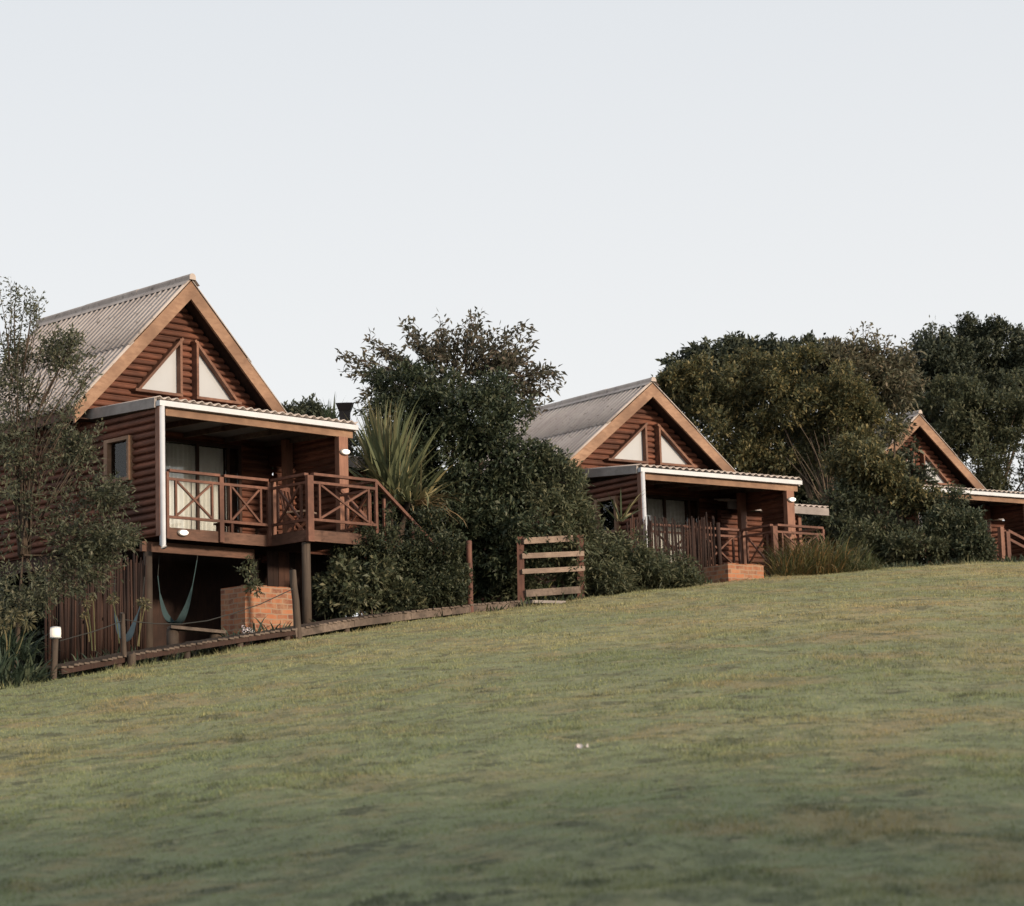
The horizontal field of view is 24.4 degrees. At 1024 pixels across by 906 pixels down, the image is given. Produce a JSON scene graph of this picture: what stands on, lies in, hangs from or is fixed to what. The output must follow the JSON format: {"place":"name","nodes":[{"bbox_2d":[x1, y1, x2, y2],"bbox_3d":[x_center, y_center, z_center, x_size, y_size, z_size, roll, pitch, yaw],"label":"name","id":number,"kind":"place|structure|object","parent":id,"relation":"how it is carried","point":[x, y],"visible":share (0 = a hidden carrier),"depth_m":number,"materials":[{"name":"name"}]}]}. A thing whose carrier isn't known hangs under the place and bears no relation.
{"place":"outdoors","nodes":[
{"label":"outdoors","id":0,"kind":"place"},
{"bbox_2d":[317,394,338,418],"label":"flax plant","id":1,"kind":"object","parent":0,"point":[329,409],"visible":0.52,"depth_m":47.72,"materials":[{"name":"green plant"}]},
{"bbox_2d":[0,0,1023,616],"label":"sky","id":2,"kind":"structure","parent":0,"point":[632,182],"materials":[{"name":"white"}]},
{"bbox_2d":[0,562,1023,905],"bbox_3d":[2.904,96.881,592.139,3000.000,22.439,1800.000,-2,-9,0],"label":"ground","id":3,"kind":"structure","parent":0,"point":[225,650],"depth_m":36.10,"materials":[{"name":"green plant"}]},
{"bbox_2d":[0,605,68,685],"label":"strap leaf clump","id":4,"kind":"object","parent":3,"relation":"on","point":[11,648],"visible":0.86,"depth_m":33.00,"materials":[{"name":"green plant"}]},
{"bbox_2d":[49,626,60,680],"bbox_3d":[-6.396,2.918,33.175,0.171,0.972,0.170,-2,-9,0],"label":"bollard lamp","id":5,"kind":"object","parent":3,"relation":"on","point":[55,634],"visible":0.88,"depth_m":33.16,"materials":[{"name":"white paint"}]},
{"bbox_2d":[0,545,128,674],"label":"backing shrub","id":6,"kind":"object","parent":3,"relation":"on","point":[39,623],"visible":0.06,"depth_m":42.57,"materials":[{"name":"green plant"}]},
{"bbox_2d":[0,276,147,667],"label":"foreground tree","id":7,"kind":"object","parent":3,"relation":"on","point":[22,502],"visible":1,"depth_m":34.55,"materials":[{"name":"green plant"}]},
{"bbox_2d":[70,592,118,674],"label":"strap leaf clump","id":8,"kind":"object","parent":3,"relation":"on","point":[91,598],"visible":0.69,"depth_m":35.48,"materials":[{"name":"green plant"}]},
{"bbox_2d":[44,552,146,664],"bbox_3d":[-6.803,2.661,38.727,1.718,2.207,0.130,2,-10,-25],"label":"stick fence","id":9,"kind":"object","parent":3,"relation":"on","point":[69,622],"visible":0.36,"depth_m":38.74,"materials":[{"name":"brown wood"}]},
{"bbox_2d":[120,612,126,668],"bbox_3d":[-5.701,2.829,34.756,0.111,0.993,0.096,-2,-9,0],"label":"fence post","id":10,"kind":"object","parent":3,"relation":"on","point":[123,635],"visible":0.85,"depth_m":34.75,"materials":[{"name":"brown wood"}]},
{"bbox_2d":[59,621,120,641],"bbox_3d":[-6.092,2.566,34.179,0.075,0.387,1.427,-7,-10,28],"label":"rope","id":11,"kind":"object","parent":10,"relation":"hanging from","point":[90,632],"visible":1,"depth_m":34.21,"materials":[{"name":"grey fabric"}]},
{"bbox_2d":[125,589,292,624],"bbox_3d":[-4.685,2.329,36.337,0.226,0.693,3.627,-9,-11,38],"label":"rope","id":12,"kind":"object","parent":10,"relation":"hanging from","point":[210,619],"visible":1,"depth_m":36.52,"materials":[{"name":"brown fabric"}]},
{"bbox_2d":[97,593,151,665],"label":"strap leaf clump","id":13,"kind":"object","parent":3,"relation":"on","point":[140,604],"visible":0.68,"depth_m":36.64,"materials":[{"name":"green plant"}]},
{"bbox_2d":[126,651,135,666],"bbox_3d":[-5.562,3.115,34.611,0.142,0.433,0.151,-2,-9,0],"label":"fence post","id":14,"kind":"object","parent":3,"relation":"on","point":[131,658],"visible":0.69,"depth_m":34.57,"materials":[{"name":"brown wood"}]},
{"bbox_2d":[166,625,225,657],"bbox_3d":[-5.050,3.055,37.745,0.927,0.600,0.300,1,-9,-20],"label":"bench","id":15,"kind":"object","parent":3,"relation":"on","point":[172,634],"visible":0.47,"depth_m":37.62,"materials":[{"name":"brown wood"}]},
{"bbox_2d":[0,273,456,659],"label":"log cabin","id":16,"kind":"object","parent":3,"relation":"on","point":[204,430],"visible":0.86,"depth_m":42.24,"materials":[{"name":"brown wood"}]},
{"bbox_2d":[103,435,134,483],"bbox_3d":[-6.669,0.123,40.194,0.130,0.760,0.720,7,-12,-45],"label":"side window","id":17,"kind":"structure","parent":16,"relation":"in","point":[118,451],"depth_m":40.22,"materials":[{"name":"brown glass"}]},
{"bbox_2d":[113,577,144,641],"bbox_3d":[-6.070,2.481,37.493,0.499,1.035,0.180,-2,-9,0],"label":"hammock","id":18,"kind":"object","parent":16,"relation":"hanging from","point":[129,634],"visible":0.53,"depth_m":37.45,"materials":[{"name":"blue fabric"}]},
{"bbox_2d":[130,337,183,397],"bbox_3d":[-6.343,-1.581,42.373,1.079,1.098,0.172,7,-12,-45],"label":"gable window","id":19,"kind":"structure","parent":16,"relation":"in","point":[165,378],"depth_m":42.52,"materials":[{"name":"white glass"}]},
{"bbox_2d":[157,541,198,625],"bbox_3d":[-5.649,2.196,40.065,0.700,1.449,0.204,-2,-9,0],"label":"hammock","id":20,"kind":"object","parent":16,"relation":"hanging from","point":[181,618],"visible":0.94,"depth_m":40.01,"materials":[{"name":"teal fabric"}]},
{"bbox_2d":[165,437,241,532],"bbox_3d":[-5.657,0.762,42.871,1.775,1.938,0.220,7,-12,-45],"label":"glass door","id":21,"kind":"structure","parent":16,"relation":"in","point":[197,458],"depth_m":42.91,"materials":[{"name":"white"}]},
{"bbox_2d":[191,339,241,404],"bbox_3d":[-5.419,-1.467,43.289,1.069,1.098,0.172,7,-12,-45],"label":"gable window","id":22,"kind":"structure","parent":16,"relation":"in","point":[208,385],"depth_m":43.15,"materials":[{"name":"white glass"}]},
{"bbox_2d":[213,521,266,534],"bbox_3d":[-4.702,1.394,41.643,1.000,0.300,0.490,7,-12,-45],"label":"table","id":23,"kind":"object","parent":16,"relation":"on","point":[256,528],"visible":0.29,"depth_m":41.66,"materials":[{"name":"brown wood"}]},
{"bbox_2d":[277,485,316,532],"bbox_3d":[-3.739,1.007,41.188,0.545,0.893,0.480,-5,-9,20],"label":"deck chair","id":24,"kind":"object","parent":16,"relation":"on","point":[290,513],"visible":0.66,"depth_m":41.12,"materials":[{"name":"brown wood"}]},
{"bbox_2d":[221,585,292,647],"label":"brick block","id":25,"kind":"structure","parent":3,"relation":"on","point":[275,611],"depth_m":38.69,"materials":[{"name":"brick"}]},
{"bbox_2d":[234,555,265,598],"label":"plant","id":26,"kind":"object","parent":25,"relation":"on","point":[253,584],"visible":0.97,"depth_m":39.09,"materials":[{"name":"green plant"}]},
{"bbox_2d":[221,617,292,645],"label":"strap leaf clump","id":27,"kind":"object","parent":3,"relation":"on","point":[259,630],"visible":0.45,"depth_m":38.06,"materials":[{"name":"green plant"}]},
{"bbox_2d":[35,600,520,674],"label":"boardwalk","id":28,"kind":"structure","parent":3,"relation":"on","point":[345,624],"depth_m":37.46,"materials":[{"name":"brown wood"}]},
{"bbox_2d":[242,625,253,632],"bbox_3d":[-4.208,2.832,37.812,0.243,0.186,0.152,-7,-10,28],"label":"blossom","id":29,"kind":"object","parent":28,"relation":"on","point":[247,629],"visible":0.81,"depth_m":37.82,"materials":[{"name":"white plant"}]},
{"bbox_2d":[289,568,301,638],"bbox_3d":[-3.444,2.531,37.776,0.200,1.410,0.130,-2,-9,0],"label":"fence post","id":30,"kind":"object","parent":3,"relation":"on","point":[295,602],"visible":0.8,"depth_m":37.75,"materials":[{"name":"brown wood"}]},
{"bbox_2d":[281,393,338,418],"bbox_3d":[-4.925,1.994,56.415,1.865,6.970,1.658,-5,-9,19],"label":"distant tree","id":31,"kind":"object","parent":3,"relation":"on","point":[309,407],"visible":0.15,"depth_m":56.58,"materials":[{"name":"green plant"}]},
{"bbox_2d":[272,430,372,493],"bbox_3d":[-3.483,1.702,49.164,4.278,4.655,3.421,-2,-9,0],"label":"backing shrub","id":32,"kind":"object","parent":3,"relation":"on","point":[357,443],"depth_m":49.20,"materials":[{"name":"green plant"}]},
{"bbox_2d":[309,613,393,634],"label":"strap leaf clump","id":33,"kind":"object","parent":3,"relation":"on","point":[340,617],"visible":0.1,"depth_m":40.17,"materials":[{"name":"green plant"}]},
{"bbox_2d":[312,552,431,627],"bbox_3d":[-2.400,2.401,40.645,2.103,1.444,1.009,2,-10,-22],"label":"bush","id":34,"kind":"object","parent":3,"relation":"on","point":[343,571],"visible":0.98,"depth_m":40.47,"materials":[{"name":"green plant"}]},
{"bbox_2d":[311,501,474,623],"bbox_3d":[-2.100,1.962,41.159,2.939,2.269,1.803,-2,-9,0],"label":"clipped shrub","id":35,"kind":"object","parent":3,"relation":"on","point":[439,577],"visible":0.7,"depth_m":41.15,"materials":[{"name":"green plant"}]},
{"bbox_2d":[345,384,477,609],"bbox_3d":[-2.107,0.919,43.436,3.344,4.592,2.780,-2,-9,0],"label":"sword leaf plant","id":36,"kind":"object","parent":3,"relation":"on","point":[386,458],"visible":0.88,"depth_m":43.41,"materials":[{"name":"green plant"}]},
{"bbox_2d":[335,306,567,494],"bbox_3d":[-1.151,0.204,47.089,4.644,6.100,2.836,-2,-9,0],"label":"airy tree","id":37,"kind":"object","parent":3,"relation":"on","point":[442,349],"visible":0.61,"depth_m":46.81,"materials":[{"name":"green plant"}]},
{"bbox_2d":[351,355,570,602],"bbox_3d":[-0.991,0.667,45.061,4.451,5.097,3.751,-2,-9,0],"label":"dense tree","id":38,"kind":"object","parent":3,"relation":"on","point":[477,442],"visible":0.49,"depth_m":44.50,"materials":[{"name":"green plant"}]},
{"bbox_2d":[466,540,473,613],"bbox_3d":[-0.747,2.289,41.748,0.119,1.505,0.123,-2,-9,0],"label":"fence post","id":39,"kind":"object","parent":3,"relation":"on","point":[469,554],"visible":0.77,"depth_m":41.75,"materials":[{"name":"brown wood"}]},
{"bbox_2d":[459,526,537,602],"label":"bush","id":40,"kind":"object","parent":3,"relation":"on","point":[482,585],"visible":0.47,"depth_m":44.16,"materials":[{"name":"green plant"}]},
{"bbox_2d":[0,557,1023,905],"bbox_3d":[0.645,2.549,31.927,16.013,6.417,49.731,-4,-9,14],"label":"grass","id":41,"kind":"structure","parent":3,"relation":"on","point":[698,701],"depth_m":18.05,"materials":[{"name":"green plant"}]},
{"bbox_2d":[0,554,1023,689],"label":"ground cover","id":42,"kind":"object","parent":3,"relation":"on","point":[204,651],"visible":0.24,"depth_m":40.27,"materials":[{"name":"brown plant"}]},
{"bbox_2d":[526,600,565,604],"bbox_3d":[0.597,2.724,43.104,0.700,0.050,0.330,3,-10,-30],"label":"stepping stone","id":43,"kind":"object","parent":3,"relation":"on","point":[542,601],"visible":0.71,"depth_m":42.95,"materials":[{"name":"beige stone"}]},
{"bbox_2d":[484,442,614,601],"bbox_3d":[0.661,1.342,44.481,2.574,3.245,2.007,-2,-9,0],"label":"leafy shrub","id":44,"kind":"object","parent":3,"relation":"on","point":[571,505],"visible":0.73,"depth_m":44.41,"materials":[{"name":"green plant"}]},
{"bbox_2d":[517,535,584,605],"bbox_3d":[0.736,2.248,43.804,1.613,1.541,0.264,5,-11,-36],"label":"timber fence","id":45,"kind":"object","parent":3,"relation":"on","point":[523,593],"visible":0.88,"depth_m":43.63,"materials":[{"name":"brown wood"}]},
{"bbox_2d":[516,573,591,599],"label":"strap leaf clump","id":46,"kind":"object","parent":3,"relation":"on","point":[544,587],"visible":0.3,"depth_m":44.27,"materials":[{"name":"green plant"}]},
{"bbox_2d":[575,744,587,748],"bbox_3d":[0.442,1.874,15.140,0.076,0.037,0.088,1,-9,-20],"label":"paper scrap","id":47,"kind":"object","parent":3,"relation":"on","point":[578,746],"visible":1,"depth_m":15.13,"materials":[{"name":"white paper"}]},
{"bbox_2d":[546,533,641,598],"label":"bush","id":48,"kind":"object","parent":3,"relation":"on","point":[612,578],"visible":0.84,"depth_m":44.38,"materials":[{"name":"green plant"}]},
{"bbox_2d":[587,490,645,521],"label":"flax plant","id":49,"kind":"object","parent":3,"relation":"on","point":[625,515],"visible":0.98,"depth_m":45.81,"materials":[{"name":"green plant"}]},
{"bbox_2d":[584,524,679,590],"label":"bush","id":50,"kind":"object","parent":3,"relation":"on","point":[640,562],"visible":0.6,"depth_m":45.01,"materials":[{"name":"green plant"}]},
{"bbox_2d":[467,377,828,601],"bbox_3d":[3.611,1.278,52.745,7.511,5.491,7.744,5,-11,-36],"label":"log cabin","id":51,"kind":"object","parent":3,"relation":"on","point":[632,441],"visible":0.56,"depth_m":51.65,"materials":[{"name":"brown wood"}]},
{"bbox_2d":[594,496,620,534],"bbox_3d":[1.988,1.315,49.388,0.130,0.760,0.720,5,-11,-36],"label":"side window","id":52,"kind":"structure","parent":51,"relation":"in","point":[609,522],"depth_m":49.38,"materials":[{"name":"black glass"}]},
{"bbox_2d":[604,422,648,464],"bbox_3d":[2.477,-0.237,51.373,1.144,0.927,0.172,5,-11,-36],"label":"gable window","id":53,"kind":"structure","parent":51,"relation":"in","point":[634,450],"depth_m":51.50,"materials":[{"name":"white glass"}]},
{"bbox_2d":[646,494,700,569],"bbox_3d":[3.398,1.914,51.888,1.775,1.937,0.220,5,-11,-36],"label":"glass door","id":54,"kind":"structure","parent":51,"relation":"in","point":[668,509],"depth_m":52.15,"materials":[{"name":"white"}]},
{"bbox_2d":[653,423,696,467],"bbox_3d":[3.593,-0.144,52.190,1.105,0.925,0.172,5,-11,-36],"label":"gable window","id":55,"kind":"structure","parent":51,"relation":"in","point":[668,453],"depth_m":52.06,"materials":[{"name":"white glass"}]},
{"bbox_2d":[632,544,706,589],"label":"bush","id":56,"kind":"object","parent":3,"relation":"on","point":[687,574],"visible":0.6,"depth_m":45.26,"materials":[{"name":"green plant"}]},
{"bbox_2d":[626,512,715,578],"bbox_3d":[3.285,2.062,48.324,2.394,1.835,0.107,5,-11,-36],"label":"stick fence","id":57,"kind":"object","parent":3,"relation":"on","point":[701,531],"visible":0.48,"depth_m":48.55,"materials":[{"name":"brown wood"}]},
{"bbox_2d":[716,523,721,564],"bbox_3d":[4.301,2.159,49.004,0.106,1.442,0.095,-5,-10,22],"label":"fence post","id":58,"kind":"object","parent":3,"relation":"on","point":[719,549],"visible":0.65,"depth_m":49.01,"materials":[{"name":"brown wood"}]},
{"bbox_2d":[704,563,763,582],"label":"brick block","id":59,"kind":"structure","parent":3,"relation":"on","point":[728,572],"depth_m":46.83,"materials":[{"name":"brick"}]},
{"bbox_2d":[655,329,841,511],"bbox_3d":[6.263,0.370,60.566,5.728,7.230,3.155,-2,-9,0],"label":"back tree","id":60,"kind":"object","parent":3,"relation":"on","point":[733,343],"visible":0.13,"depth_m":60.58,"materials":[{"name":"green plant"}]},
{"bbox_2d":[651,338,908,551],"bbox_3d":[6.395,0.200,57.627,6.353,6.122,3.409,-5,-10,22],"label":"broad tree","id":61,"kind":"object","parent":3,"relation":"on","point":[855,407],"visible":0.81,"depth_m":57.61,"materials":[{"name":"green plant"}]},
{"bbox_2d":[749,527,868,576],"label":"ornamental grass","id":62,"kind":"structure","parent":3,"relation":"on","point":[798,561],"depth_m":47.98,"materials":[{"name":"green plant"}]},
{"bbox_2d":[793,523,893,571],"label":"ornamental grass","id":63,"kind":"object","parent":3,"relation":"on","point":[857,563],"depth_m":48.60,"materials":[{"name":"green plant"}]},
{"bbox_2d":[794,473,898,549],"bbox_3d":[7.853,1.703,55.991,2.758,2.702,4.208,-2,-9,0],"label":"undergrowth shrub","id":64,"kind":"object","parent":3,"relation":"on","point":[831,524],"visible":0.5,"depth_m":54.55,"materials":[{"name":"green plant"}]},
{"bbox_2d":[758,411,939,565],"bbox_3d":[9.350,1.183,63.094,5.953,5.382,4.200,5,-11,-37],"label":"backing shrub","id":65,"kind":"object","parent":3,"relation":"on","point":[917,472],"visible":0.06,"depth_m":64.02,"materials":[{"name":"green plant"}]},
{"bbox_2d":[835,514,897,566],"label":"bush","id":66,"kind":"object","parent":3,"relation":"on","point":[877,536],"visible":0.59,"depth_m":53.49,"materials":[{"name":"green plant"}]},
{"bbox_2d":[804,321,930,512],"bbox_3d":[8.841,-0.048,58.691,3.248,6.500,2.314,-2,-9,0],"label":"feathery tree","id":67,"kind":"object","parent":3,"relation":"on","point":[886,377],"visible":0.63,"depth_m":58.68,"materials":[{"name":"green plant"}]},
{"bbox_2d":[818,430,954,530],"bbox_3d":[8.549,1.098,54.549,3.218,3.383,1.686,-5,-10,22],"label":"screening shrub","id":68,"kind":"object","parent":3,"relation":"on","point":[911,495],"visible":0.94,"depth_m":54.45,"materials":[{"name":"green plant"}]},
{"bbox_2d":[758,410,1023,561],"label":"log cabin","id":69,"kind":"object","parent":3,"relation":"on","point":[1007,534],"visible":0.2,"depth_m":64.81,"materials":[{"name":"brown wood"}]},
{"bbox_2d":[905,450,914,475],"bbox_3d":[10.535,0.348,64.433,1.105,0.925,0.172,4,-11,-34],"label":"gable window","id":70,"kind":"structure","parent":69,"relation":"in","point":[911,450],"depth_m":64.68,"materials":[{"name":"brown wood"}]},
{"bbox_2d":[918,451,950,485],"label":"gable window","id":71,"kind":"structure","parent":69,"relation":"in","point":[924,458],"depth_m":65.09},
{"bbox_2d":[878,518,960,565],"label":"bush","id":72,"kind":"object","parent":3,"relation":"on","point":[909,545],"visible":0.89,"depth_m":53.00,"materials":[{"name":"green plant"}]},
{"bbox_2d":[868,315,998,465],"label":"back tree","id":73,"kind":"object","parent":3,"relation":"on","point":[945,353],"visible":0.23,"depth_m":72.73,"materials":[{"name":"green plant"}]},
{"bbox_2d":[916,480,991,562],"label":"bush","id":74,"kind":"object","parent":3,"relation":"on","point":[945,519],"visible":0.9,"depth_m":53.35,"materials":[{"name":"green plant"}]},
{"bbox_2d":[912,366,1023,520],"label":"tree","id":75,"kind":"object","parent":3,"relation":"on","point":[974,423],"visible":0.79,"depth_m":70.45,"materials":[{"name":"green plant"}]},
{"bbox_2d":[951,524,999,562],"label":"bush","id":76,"kind":"object","parent":3,"relation":"on","point":[973,545],"visible":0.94,"depth_m":52.90,"materials":[{"name":"green plant"}]},
{"bbox_2d":[940,311,1023,476],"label":"back tree","id":77,"kind":"object","parent":3,"relation":"on","point":[991,339],"visible":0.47,"depth_m":73.85,"materials":[{"name":"green plant"}]}
]}

